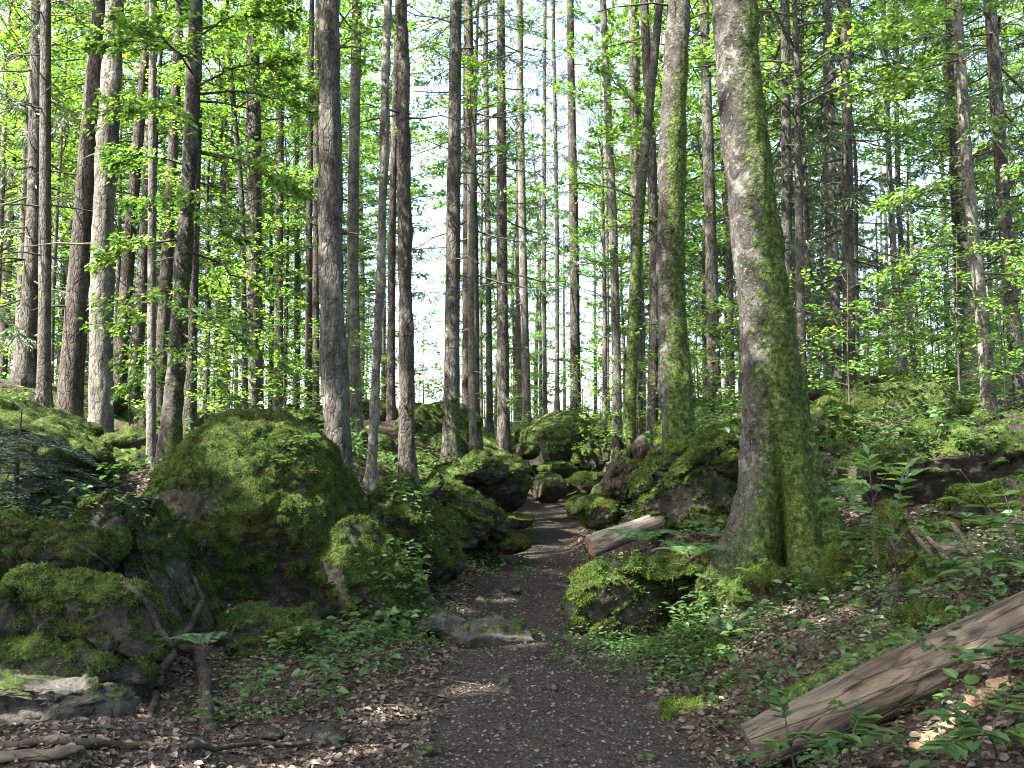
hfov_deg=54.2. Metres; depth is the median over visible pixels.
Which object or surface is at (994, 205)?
young spruce
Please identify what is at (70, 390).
spruce tree
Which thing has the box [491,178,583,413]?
leafy tree
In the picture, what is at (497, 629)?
path rock
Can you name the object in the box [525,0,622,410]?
spruce tree
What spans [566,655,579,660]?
path stone
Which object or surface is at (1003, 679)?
wood chunk
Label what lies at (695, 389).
leafy sapling
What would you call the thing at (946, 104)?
conifer tree
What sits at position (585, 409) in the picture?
leafy sapling
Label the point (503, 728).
path stone
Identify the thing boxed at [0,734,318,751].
dead branch
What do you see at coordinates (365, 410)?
forest rock
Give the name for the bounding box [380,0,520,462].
spruce tree
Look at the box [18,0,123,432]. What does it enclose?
spruce tree
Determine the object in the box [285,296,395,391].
leafy sapling
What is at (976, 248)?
spruce tree
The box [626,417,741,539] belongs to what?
mossy boulder
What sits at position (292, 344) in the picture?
leafy sapling
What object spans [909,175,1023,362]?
leafy tree
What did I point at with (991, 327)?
leafy sapling
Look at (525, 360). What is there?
spruce tree
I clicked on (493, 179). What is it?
leafy tree
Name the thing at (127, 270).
spruce tree
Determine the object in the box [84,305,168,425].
leafy sapling
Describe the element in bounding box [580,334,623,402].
leafy sapling
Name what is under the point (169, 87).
leafy tree
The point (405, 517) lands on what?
mossy boulder
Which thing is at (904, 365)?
spruce tree
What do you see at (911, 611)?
mossy rock
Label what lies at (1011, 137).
conifer tree
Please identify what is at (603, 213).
understorey beech
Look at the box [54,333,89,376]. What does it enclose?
leafy sapling
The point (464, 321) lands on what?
spruce tree
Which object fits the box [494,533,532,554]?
mossy rock
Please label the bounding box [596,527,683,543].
fern
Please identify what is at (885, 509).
mossy stump
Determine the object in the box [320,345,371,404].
leafy sapling
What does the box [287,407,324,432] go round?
forest rock
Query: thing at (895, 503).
leafy sapling
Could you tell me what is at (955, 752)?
leafy sapling
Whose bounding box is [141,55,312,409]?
understorey beech
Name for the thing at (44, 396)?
spruce tree
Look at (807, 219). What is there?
understorey beech
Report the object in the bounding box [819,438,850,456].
bank rock
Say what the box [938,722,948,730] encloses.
wood chunk
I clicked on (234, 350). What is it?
leafy sapling
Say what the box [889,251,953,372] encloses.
leafy tree
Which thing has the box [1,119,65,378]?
young spruce
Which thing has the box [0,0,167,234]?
understorey beech
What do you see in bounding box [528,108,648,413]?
leafy tree
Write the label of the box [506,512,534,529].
mossy rock
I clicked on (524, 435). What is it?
mossy mound
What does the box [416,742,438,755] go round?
stone
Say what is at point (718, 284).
leafy tree
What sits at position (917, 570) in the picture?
mossy stone
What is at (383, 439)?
mossy boulder
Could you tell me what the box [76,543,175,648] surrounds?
tree root
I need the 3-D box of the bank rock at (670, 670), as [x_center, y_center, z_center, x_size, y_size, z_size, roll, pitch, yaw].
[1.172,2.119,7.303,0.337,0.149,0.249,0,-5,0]
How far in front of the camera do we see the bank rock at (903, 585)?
6.94 m
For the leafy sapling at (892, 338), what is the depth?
30.94 m
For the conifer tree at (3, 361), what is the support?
on the ground at (490, 444)
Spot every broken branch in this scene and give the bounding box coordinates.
[907,521,933,555]
[925,535,949,559]
[950,522,972,553]
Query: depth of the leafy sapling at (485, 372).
27.00 m
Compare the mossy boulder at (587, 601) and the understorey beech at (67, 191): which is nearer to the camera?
the mossy boulder at (587, 601)
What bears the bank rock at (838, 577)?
on the ground at (490, 444)
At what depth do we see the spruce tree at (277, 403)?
22.25 m
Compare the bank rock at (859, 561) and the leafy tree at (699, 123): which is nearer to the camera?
the bank rock at (859, 561)
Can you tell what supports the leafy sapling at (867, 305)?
on the ground at (490, 444)
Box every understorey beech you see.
[0,0,78,347]
[0,0,129,310]
[0,0,138,346]
[0,0,144,362]
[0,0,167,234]
[0,0,174,383]
[0,0,216,357]
[0,5,64,247]
[4,32,161,337]
[7,0,170,350]
[51,0,287,408]
[117,0,317,412]
[140,0,292,407]
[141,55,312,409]
[156,73,274,305]
[157,0,314,410]
[202,12,368,404]
[215,0,392,299]
[242,18,439,326]
[280,0,513,399]
[299,0,396,375]
[391,0,592,450]
[526,4,660,429]
[569,0,809,312]
[574,0,835,398]
[642,0,908,395]
[663,0,940,381]
[688,0,821,184]
[759,0,933,375]
[791,0,1011,370]
[811,0,984,363]
[853,0,1023,378]
[861,0,1023,378]
[903,1,1023,366]
[924,1,1023,123]
[944,0,1023,223]
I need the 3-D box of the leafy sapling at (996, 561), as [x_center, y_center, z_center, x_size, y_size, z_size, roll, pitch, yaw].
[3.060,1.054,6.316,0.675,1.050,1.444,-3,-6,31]
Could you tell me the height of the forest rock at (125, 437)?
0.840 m
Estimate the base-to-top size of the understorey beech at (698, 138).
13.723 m
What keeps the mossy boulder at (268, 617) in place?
on the ground at (490, 444)
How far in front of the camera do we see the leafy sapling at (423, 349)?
20.08 m
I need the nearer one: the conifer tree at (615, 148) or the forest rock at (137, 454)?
the forest rock at (137, 454)
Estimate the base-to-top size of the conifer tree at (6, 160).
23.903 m
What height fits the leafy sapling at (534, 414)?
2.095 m
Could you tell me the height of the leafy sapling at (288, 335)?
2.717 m
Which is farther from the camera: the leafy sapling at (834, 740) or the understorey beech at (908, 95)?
the understorey beech at (908, 95)
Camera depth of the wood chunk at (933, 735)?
4.60 m
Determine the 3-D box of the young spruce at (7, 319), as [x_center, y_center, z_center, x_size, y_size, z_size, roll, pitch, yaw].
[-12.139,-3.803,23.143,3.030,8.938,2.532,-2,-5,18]
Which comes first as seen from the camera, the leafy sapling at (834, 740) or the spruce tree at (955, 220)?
the leafy sapling at (834, 740)
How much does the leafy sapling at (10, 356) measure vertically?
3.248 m
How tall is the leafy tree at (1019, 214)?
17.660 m
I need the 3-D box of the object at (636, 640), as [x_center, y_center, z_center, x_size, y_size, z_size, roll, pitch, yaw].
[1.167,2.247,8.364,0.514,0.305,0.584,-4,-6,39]
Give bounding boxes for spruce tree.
[0,0,127,407]
[0,0,128,388]
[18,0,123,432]
[29,0,157,418]
[75,0,164,386]
[128,0,187,404]
[156,0,222,405]
[182,16,272,432]
[203,0,316,409]
[262,6,305,411]
[268,0,368,404]
[271,0,306,407]
[301,0,351,404]
[303,0,363,434]
[317,0,426,475]
[342,0,472,483]
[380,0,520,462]
[385,11,397,421]
[386,0,559,449]
[412,0,585,454]
[423,10,499,406]
[482,4,517,433]
[490,0,549,426]
[491,0,591,413]
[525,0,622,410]
[582,0,647,460]
[588,0,699,443]
[626,0,655,436]
[686,0,895,375]
[688,55,738,407]
[693,0,728,410]
[704,0,994,388]
[772,0,912,379]
[852,0,1023,412]
[864,1,915,369]
[876,0,1023,378]
[884,0,1023,401]
[888,0,933,368]
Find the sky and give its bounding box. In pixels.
[0,0,1023,421]
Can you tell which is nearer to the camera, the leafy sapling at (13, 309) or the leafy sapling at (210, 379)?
the leafy sapling at (210, 379)
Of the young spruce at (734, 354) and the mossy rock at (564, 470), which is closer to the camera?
the mossy rock at (564, 470)
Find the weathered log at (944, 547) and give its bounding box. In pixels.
[927,540,987,559]
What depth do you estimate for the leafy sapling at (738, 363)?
14.06 m
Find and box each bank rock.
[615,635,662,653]
[655,665,683,676]
[707,514,729,532]
[715,578,748,612]
[742,575,802,607]
[794,568,864,595]
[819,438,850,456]
[845,528,866,545]
[853,556,874,572]
[856,546,871,558]
[885,574,937,596]
[916,515,959,536]
[935,500,950,510]
[957,518,992,531]
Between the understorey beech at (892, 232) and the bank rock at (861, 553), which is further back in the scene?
the understorey beech at (892, 232)
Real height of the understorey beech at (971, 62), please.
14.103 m
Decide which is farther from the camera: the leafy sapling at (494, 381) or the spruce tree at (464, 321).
the leafy sapling at (494, 381)
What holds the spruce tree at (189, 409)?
on the ground at (490, 444)
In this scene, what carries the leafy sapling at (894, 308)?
on the ground at (490, 444)
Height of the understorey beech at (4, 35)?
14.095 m
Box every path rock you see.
[412,608,467,633]
[435,612,533,647]
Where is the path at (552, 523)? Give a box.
[423,493,706,767]
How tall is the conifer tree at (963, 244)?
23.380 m
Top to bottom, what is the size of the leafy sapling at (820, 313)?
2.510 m
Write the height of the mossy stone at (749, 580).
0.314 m
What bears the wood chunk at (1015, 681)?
on the ground at (490, 444)
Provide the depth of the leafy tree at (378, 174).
42.04 m
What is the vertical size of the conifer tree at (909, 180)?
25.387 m
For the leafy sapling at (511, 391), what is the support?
on the ground at (490, 444)
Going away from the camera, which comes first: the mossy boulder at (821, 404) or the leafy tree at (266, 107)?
the mossy boulder at (821, 404)
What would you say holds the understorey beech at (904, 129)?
on the ground at (490, 444)
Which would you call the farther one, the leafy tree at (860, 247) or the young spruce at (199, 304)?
the leafy tree at (860, 247)
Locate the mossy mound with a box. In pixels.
[514,409,610,473]
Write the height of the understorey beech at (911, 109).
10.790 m
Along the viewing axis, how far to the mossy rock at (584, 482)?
16.15 m
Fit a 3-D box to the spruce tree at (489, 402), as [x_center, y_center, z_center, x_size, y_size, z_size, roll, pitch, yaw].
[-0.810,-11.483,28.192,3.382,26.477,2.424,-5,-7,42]
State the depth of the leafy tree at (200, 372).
58.53 m
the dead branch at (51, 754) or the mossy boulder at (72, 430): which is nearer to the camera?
the dead branch at (51, 754)
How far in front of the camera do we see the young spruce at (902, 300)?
36.02 m
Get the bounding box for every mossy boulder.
[0,395,117,509]
[0,506,133,579]
[0,560,177,698]
[67,490,224,654]
[140,405,370,605]
[208,600,342,660]
[306,511,426,635]
[356,429,422,464]
[363,470,466,584]
[392,401,482,452]
[423,470,510,562]
[433,448,509,484]
[463,449,532,512]
[559,558,670,640]
[570,438,611,471]
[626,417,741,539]
[810,380,977,420]
[810,395,862,441]
[831,441,889,493]
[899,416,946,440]
[944,475,1023,519]
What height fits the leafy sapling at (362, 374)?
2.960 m
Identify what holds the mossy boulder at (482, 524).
on the ground at (490, 444)
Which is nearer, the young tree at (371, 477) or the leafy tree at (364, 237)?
the young tree at (371, 477)
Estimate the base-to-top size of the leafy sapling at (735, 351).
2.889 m
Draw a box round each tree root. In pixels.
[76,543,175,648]
[145,650,176,721]
[170,576,204,644]
[176,643,219,731]
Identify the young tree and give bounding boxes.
[145,0,173,464]
[156,0,346,409]
[348,0,392,490]
[523,0,582,413]
[559,0,628,416]
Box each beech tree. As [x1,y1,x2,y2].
[67,0,319,472]
[551,0,717,446]
[597,0,696,449]
[695,0,859,618]
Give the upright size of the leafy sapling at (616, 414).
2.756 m
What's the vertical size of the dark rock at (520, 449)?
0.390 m
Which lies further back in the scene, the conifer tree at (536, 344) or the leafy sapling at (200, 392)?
the conifer tree at (536, 344)
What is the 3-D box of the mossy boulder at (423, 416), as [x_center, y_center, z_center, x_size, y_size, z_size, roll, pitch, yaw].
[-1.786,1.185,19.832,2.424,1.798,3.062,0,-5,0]
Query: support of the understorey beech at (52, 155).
on the ground at (490, 444)
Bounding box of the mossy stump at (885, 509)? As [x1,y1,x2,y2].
[870,499,926,575]
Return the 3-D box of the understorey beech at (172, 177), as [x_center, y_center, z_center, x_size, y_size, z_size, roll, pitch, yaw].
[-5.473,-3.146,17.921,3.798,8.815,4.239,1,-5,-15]
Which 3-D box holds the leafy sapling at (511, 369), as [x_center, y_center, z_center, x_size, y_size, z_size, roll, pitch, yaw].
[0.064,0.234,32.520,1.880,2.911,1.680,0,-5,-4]
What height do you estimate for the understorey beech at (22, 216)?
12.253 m
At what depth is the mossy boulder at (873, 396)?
13.90 m
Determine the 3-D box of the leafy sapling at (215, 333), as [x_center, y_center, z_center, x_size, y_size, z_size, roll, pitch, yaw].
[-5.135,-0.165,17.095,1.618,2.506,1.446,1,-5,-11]
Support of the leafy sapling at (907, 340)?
on the ground at (490, 444)
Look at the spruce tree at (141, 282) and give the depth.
19.66 m
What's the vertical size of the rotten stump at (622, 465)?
1.275 m
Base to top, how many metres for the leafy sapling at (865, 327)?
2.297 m
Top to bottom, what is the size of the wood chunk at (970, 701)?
0.058 m
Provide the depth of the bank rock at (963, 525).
8.15 m
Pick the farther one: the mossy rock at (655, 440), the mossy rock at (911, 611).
the mossy rock at (655, 440)
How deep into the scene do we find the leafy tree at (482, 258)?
36.80 m
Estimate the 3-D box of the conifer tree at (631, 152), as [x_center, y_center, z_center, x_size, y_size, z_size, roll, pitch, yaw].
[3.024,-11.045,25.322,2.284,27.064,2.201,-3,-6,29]
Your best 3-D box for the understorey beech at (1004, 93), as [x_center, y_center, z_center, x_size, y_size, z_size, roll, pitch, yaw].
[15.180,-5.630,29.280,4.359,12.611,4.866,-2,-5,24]
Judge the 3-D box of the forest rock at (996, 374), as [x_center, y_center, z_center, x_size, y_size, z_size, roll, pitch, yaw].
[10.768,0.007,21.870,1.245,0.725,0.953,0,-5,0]
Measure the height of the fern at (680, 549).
0.150 m
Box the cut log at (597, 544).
[585,515,664,556]
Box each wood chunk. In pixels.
[909,740,924,750]
[919,732,932,743]
[930,730,937,739]
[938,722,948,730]
[942,721,954,729]
[964,694,986,708]
[970,694,987,701]
[972,688,992,698]
[985,678,1015,691]
[998,677,1013,686]
[1003,675,1017,683]
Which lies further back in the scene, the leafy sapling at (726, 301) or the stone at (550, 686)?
the leafy sapling at (726, 301)
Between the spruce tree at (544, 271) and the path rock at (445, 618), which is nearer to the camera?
the path rock at (445, 618)
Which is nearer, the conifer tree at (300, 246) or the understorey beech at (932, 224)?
the understorey beech at (932, 224)
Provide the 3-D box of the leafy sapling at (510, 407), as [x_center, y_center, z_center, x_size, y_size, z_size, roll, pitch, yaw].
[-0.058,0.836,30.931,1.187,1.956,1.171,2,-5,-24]
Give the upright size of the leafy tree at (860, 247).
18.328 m
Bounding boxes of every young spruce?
[0,106,19,343]
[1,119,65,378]
[84,191,146,394]
[129,170,174,376]
[156,203,235,378]
[198,56,273,411]
[231,189,293,373]
[342,197,386,358]
[590,154,724,410]
[721,284,741,374]
[804,104,887,332]
[806,47,887,356]
[858,189,907,375]
[863,213,939,370]
[925,213,1002,370]
[951,0,1023,313]
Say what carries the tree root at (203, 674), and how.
on the ground at (490, 444)
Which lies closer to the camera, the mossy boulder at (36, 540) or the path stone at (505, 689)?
the path stone at (505, 689)
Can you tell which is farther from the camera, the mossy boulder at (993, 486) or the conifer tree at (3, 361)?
the conifer tree at (3, 361)
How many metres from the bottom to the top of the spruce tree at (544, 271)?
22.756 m
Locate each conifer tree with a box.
[0,0,69,378]
[1,1,27,314]
[55,0,83,384]
[157,58,217,256]
[158,52,171,286]
[199,145,214,407]
[232,22,290,395]
[234,143,245,406]
[283,0,306,403]
[359,8,380,399]
[483,0,560,421]
[526,113,554,416]
[549,82,581,409]
[580,89,603,413]
[585,0,660,430]
[589,0,647,354]
[758,0,810,258]
[858,142,877,374]
[869,117,889,374]
[872,134,884,370]
[881,49,932,353]
[928,66,956,358]
[934,1,990,353]
[947,19,995,368]
[1001,11,1023,335]
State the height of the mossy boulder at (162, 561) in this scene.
2.094 m
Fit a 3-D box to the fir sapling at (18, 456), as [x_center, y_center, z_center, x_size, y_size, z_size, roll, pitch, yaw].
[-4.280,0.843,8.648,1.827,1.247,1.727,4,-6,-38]
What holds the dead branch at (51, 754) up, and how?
on the ground at (490, 444)
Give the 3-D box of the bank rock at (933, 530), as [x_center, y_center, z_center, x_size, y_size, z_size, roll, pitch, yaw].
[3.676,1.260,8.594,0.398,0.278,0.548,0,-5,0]
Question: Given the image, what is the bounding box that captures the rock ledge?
[829,409,1023,513]
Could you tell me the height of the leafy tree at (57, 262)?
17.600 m
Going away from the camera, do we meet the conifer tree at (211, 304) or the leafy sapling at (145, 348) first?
the leafy sapling at (145, 348)
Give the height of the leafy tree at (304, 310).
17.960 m
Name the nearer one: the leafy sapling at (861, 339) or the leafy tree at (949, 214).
the leafy sapling at (861, 339)
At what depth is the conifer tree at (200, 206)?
36.52 m
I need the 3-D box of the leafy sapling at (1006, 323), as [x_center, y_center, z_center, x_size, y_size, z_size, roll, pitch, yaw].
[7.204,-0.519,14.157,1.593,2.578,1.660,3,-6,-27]
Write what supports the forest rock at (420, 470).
on the ground at (490, 444)
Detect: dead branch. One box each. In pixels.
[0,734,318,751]
[0,745,86,763]
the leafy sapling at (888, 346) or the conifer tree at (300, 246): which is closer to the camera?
the leafy sapling at (888, 346)
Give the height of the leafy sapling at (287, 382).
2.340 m
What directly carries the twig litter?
on the ground at (490, 444)
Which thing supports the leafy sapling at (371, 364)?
on the ground at (490, 444)
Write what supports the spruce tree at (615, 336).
on the ground at (490, 444)
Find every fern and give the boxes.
[167,631,228,647]
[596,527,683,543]
[622,631,666,638]
[650,541,734,559]
[681,529,711,535]
[696,527,734,536]
[830,484,894,498]
[861,465,944,478]
[916,529,956,539]
[935,510,975,518]
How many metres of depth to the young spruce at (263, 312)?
31.86 m
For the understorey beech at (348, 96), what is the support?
on the ground at (490, 444)
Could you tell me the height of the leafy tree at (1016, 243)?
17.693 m
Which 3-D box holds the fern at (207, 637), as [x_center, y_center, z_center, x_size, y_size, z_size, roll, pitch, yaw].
[-2.181,1.781,6.969,0.430,0.088,0.270,3,-6,-31]
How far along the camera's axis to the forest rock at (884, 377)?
17.17 m
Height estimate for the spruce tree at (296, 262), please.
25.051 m
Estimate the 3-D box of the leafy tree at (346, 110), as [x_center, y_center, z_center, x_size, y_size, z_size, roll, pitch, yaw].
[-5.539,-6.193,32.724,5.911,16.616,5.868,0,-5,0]
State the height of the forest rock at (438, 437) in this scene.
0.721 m
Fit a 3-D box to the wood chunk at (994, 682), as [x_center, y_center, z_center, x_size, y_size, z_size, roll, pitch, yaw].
[2.269,1.399,4.643,0.131,0.065,0.080,-2,-5,17]
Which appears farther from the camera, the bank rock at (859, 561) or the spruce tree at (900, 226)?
the spruce tree at (900, 226)
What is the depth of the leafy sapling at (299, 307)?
19.05 m
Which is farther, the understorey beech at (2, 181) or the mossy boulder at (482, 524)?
the understorey beech at (2, 181)
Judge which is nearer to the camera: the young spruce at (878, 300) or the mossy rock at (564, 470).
the mossy rock at (564, 470)
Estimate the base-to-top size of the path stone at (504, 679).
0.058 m
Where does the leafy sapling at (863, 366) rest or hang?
on the ground at (490, 444)
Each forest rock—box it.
[84,385,128,414]
[99,425,158,457]
[115,447,145,465]
[133,405,161,431]
[197,412,213,427]
[285,404,296,409]
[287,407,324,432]
[301,404,322,414]
[362,399,396,421]
[394,466,463,487]
[425,432,467,455]
[693,397,714,411]
[806,373,821,400]
[810,409,836,442]
[862,370,930,384]
[939,368,967,377]
[995,368,1009,376]
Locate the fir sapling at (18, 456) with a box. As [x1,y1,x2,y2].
[0,409,104,520]
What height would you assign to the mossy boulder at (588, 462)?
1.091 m
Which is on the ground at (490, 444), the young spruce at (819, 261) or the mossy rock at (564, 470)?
the young spruce at (819, 261)
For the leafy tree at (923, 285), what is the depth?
57.77 m
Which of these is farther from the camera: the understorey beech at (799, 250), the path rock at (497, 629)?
the understorey beech at (799, 250)
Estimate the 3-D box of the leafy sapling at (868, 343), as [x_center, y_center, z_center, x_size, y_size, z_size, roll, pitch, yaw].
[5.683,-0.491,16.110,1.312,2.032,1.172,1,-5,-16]
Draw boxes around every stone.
[256,726,284,740]
[293,724,347,748]
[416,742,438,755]
[475,596,488,602]
[490,591,505,596]
[498,726,506,729]
[500,676,509,681]
[500,688,511,691]
[509,646,518,650]
[510,587,521,593]
[544,682,559,691]
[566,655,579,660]
[611,548,711,584]
[637,752,657,761]
[646,702,658,709]
[655,695,709,721]
[688,634,732,660]
[714,670,738,688]
[738,559,799,590]
[813,542,857,574]
[898,553,961,582]
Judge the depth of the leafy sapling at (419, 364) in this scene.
32.34 m
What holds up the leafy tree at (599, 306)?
on the ground at (490, 444)
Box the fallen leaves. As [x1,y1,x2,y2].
[0,393,1023,767]
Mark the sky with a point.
(421, 308)
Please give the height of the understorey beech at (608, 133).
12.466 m
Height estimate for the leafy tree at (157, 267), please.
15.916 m
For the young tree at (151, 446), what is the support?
on the ground at (490, 444)
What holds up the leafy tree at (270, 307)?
on the ground at (490, 444)
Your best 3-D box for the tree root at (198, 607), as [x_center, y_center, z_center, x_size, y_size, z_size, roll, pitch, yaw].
[-2.569,1.781,7.870,0.183,0.455,1.601,1,-5,-10]
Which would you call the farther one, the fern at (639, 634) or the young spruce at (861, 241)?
the young spruce at (861, 241)
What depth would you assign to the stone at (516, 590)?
11.10 m
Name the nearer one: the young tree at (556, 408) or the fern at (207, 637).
the fern at (207, 637)
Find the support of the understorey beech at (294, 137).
on the ground at (490, 444)
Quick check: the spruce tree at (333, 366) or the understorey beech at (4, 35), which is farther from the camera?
the understorey beech at (4, 35)
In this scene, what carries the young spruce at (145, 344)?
on the ground at (490, 444)
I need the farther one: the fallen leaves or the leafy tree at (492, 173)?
the leafy tree at (492, 173)
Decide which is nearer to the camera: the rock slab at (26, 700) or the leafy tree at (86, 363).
the rock slab at (26, 700)
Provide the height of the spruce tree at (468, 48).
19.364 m
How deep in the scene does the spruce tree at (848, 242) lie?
17.20 m
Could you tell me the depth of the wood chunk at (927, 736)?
4.60 m
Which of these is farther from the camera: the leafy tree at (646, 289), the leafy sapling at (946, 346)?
the leafy tree at (646, 289)
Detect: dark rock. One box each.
[513,442,540,459]
[530,471,567,502]
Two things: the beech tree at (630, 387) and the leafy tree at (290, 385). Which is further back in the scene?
the leafy tree at (290, 385)
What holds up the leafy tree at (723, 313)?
on the ground at (490, 444)
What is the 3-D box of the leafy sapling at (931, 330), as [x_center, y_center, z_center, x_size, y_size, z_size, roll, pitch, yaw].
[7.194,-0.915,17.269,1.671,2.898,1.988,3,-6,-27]
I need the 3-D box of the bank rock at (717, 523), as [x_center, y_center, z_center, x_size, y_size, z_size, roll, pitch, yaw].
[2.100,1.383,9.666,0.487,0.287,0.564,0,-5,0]
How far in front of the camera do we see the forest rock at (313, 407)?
19.15 m
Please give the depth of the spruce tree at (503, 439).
24.21 m
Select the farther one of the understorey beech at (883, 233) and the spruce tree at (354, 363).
the understorey beech at (883, 233)
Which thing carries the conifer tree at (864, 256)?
on the ground at (490, 444)
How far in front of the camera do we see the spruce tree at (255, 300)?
16.18 m
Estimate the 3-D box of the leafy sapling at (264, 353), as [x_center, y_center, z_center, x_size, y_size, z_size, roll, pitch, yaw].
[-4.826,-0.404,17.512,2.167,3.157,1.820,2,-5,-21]
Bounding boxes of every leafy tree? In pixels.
[0,2,219,344]
[0,5,116,323]
[2,56,78,348]
[8,101,77,363]
[13,73,156,380]
[59,0,226,396]
[113,135,180,396]
[114,186,202,379]
[123,64,239,331]
[145,256,214,405]
[174,26,306,383]
[204,1,366,409]
[231,197,312,397]
[232,167,305,372]
[262,0,433,295]
[264,208,320,404]
[268,0,397,335]
[289,229,370,391]
[291,71,397,332]
[343,115,423,358]
[364,260,398,397]
[419,128,554,426]
[421,29,547,426]
[428,157,554,424]
[479,138,565,417]
[483,193,562,414]
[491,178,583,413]
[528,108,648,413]
[559,0,722,409]
[563,112,657,408]
[589,33,721,405]
[601,139,723,384]
[618,0,841,394]
[621,192,721,388]
[654,9,811,396]
[664,0,894,317]
[685,2,740,375]
[689,145,780,395]
[693,194,739,401]
[715,12,872,282]
[768,27,885,381]
[775,106,878,296]
[816,170,891,377]
[860,0,1023,275]
[864,1,1018,364]
[870,216,953,371]
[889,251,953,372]
[904,198,986,372]
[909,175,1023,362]
[934,135,1023,367]
[990,188,1023,333]
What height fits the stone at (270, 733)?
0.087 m
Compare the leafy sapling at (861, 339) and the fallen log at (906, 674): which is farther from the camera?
the leafy sapling at (861, 339)
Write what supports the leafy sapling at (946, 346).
on the ground at (490, 444)
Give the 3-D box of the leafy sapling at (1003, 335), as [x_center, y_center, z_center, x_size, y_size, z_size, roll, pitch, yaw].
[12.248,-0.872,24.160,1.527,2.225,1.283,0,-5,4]
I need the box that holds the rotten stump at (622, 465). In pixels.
[570,434,650,515]
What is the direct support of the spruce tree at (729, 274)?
on the ground at (490, 444)
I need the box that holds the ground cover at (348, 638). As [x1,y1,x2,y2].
[0,364,1023,767]
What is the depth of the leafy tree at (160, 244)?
30.09 m
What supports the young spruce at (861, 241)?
on the ground at (490, 444)
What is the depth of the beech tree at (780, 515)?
8.40 m
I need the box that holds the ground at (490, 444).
[0,376,1023,767]
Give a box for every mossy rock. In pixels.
[117,461,150,471]
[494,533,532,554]
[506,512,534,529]
[530,460,578,478]
[565,494,581,519]
[566,470,603,495]
[575,492,621,530]
[649,419,661,449]
[882,597,965,629]
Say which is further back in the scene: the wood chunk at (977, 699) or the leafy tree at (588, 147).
the leafy tree at (588, 147)
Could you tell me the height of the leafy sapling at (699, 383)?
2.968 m
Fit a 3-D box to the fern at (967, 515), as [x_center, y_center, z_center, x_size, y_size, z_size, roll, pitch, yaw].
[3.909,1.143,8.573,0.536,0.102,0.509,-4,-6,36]
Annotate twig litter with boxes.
[1,428,991,767]
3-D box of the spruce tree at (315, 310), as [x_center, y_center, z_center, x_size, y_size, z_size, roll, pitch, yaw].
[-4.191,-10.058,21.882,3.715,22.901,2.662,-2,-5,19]
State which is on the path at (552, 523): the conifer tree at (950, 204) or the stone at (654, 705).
the stone at (654, 705)
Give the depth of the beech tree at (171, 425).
11.49 m
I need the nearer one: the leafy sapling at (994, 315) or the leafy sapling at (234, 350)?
the leafy sapling at (234, 350)
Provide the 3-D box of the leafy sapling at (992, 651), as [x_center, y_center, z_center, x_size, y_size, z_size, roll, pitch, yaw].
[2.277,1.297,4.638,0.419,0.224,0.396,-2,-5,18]
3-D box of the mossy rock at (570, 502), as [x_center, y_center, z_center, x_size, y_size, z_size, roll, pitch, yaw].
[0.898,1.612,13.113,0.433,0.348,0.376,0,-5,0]
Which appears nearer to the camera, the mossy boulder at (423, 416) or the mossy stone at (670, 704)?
the mossy stone at (670, 704)
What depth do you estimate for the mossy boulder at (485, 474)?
15.16 m
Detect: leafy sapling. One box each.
[0,254,61,369]
[0,305,14,376]
[4,304,62,381]
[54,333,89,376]
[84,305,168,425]
[129,307,171,389]
[139,279,276,421]
[145,283,238,402]
[164,305,241,412]
[184,278,275,408]
[197,289,304,407]
[197,336,226,411]
[197,344,226,408]
[199,297,273,399]
[240,298,320,409]
[263,311,304,400]
[264,349,303,407]
[269,322,320,410]
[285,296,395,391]
[286,377,303,404]
[294,297,390,418]
[320,331,369,398]
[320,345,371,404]
[359,299,438,394]
[361,333,399,393]
[380,321,443,409]
[395,307,461,404]
[415,363,440,401]
[426,357,479,401]
[432,345,495,411]
[479,344,518,431]
[492,351,539,422]
[492,389,527,444]
[493,380,521,426]
[520,407,560,424]
[547,340,611,413]
[571,387,611,449]
[578,397,611,440]
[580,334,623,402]
[599,347,660,442]
[620,362,661,434]
[641,277,740,397]
[647,325,725,407]
[686,291,741,405]
[687,326,724,396]
[690,296,741,399]
[701,322,741,402]
[711,302,822,374]
[749,685,817,767]
[788,270,840,380]
[789,290,849,376]
[797,707,902,767]
[798,258,925,404]
[814,301,872,378]
[817,311,876,380]
[818,303,882,371]
[818,310,881,368]
[818,457,986,602]
[823,291,906,388]
[837,443,912,579]
[855,281,928,381]
[860,305,927,369]
[861,225,1002,382]
[861,311,912,372]
[861,337,892,375]
[874,286,961,387]
[881,228,1023,394]
[884,254,991,379]
[905,310,967,376]
[909,685,1023,767]
[922,468,1023,584]
[928,319,955,371]
[935,285,1008,366]
[940,318,1003,359]
[956,275,1023,411]
[956,634,1023,689]
[957,265,1023,402]
[965,271,1023,367]
[988,288,1023,367]
[993,317,1023,368]
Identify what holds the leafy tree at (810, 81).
on the ground at (490, 444)
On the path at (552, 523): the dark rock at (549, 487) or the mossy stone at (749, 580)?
the dark rock at (549, 487)
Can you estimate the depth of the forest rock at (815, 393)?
14.73 m
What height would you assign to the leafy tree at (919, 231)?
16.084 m
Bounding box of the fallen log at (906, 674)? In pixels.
[741,590,1023,767]
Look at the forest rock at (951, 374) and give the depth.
23.85 m
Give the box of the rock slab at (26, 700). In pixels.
[0,669,140,726]

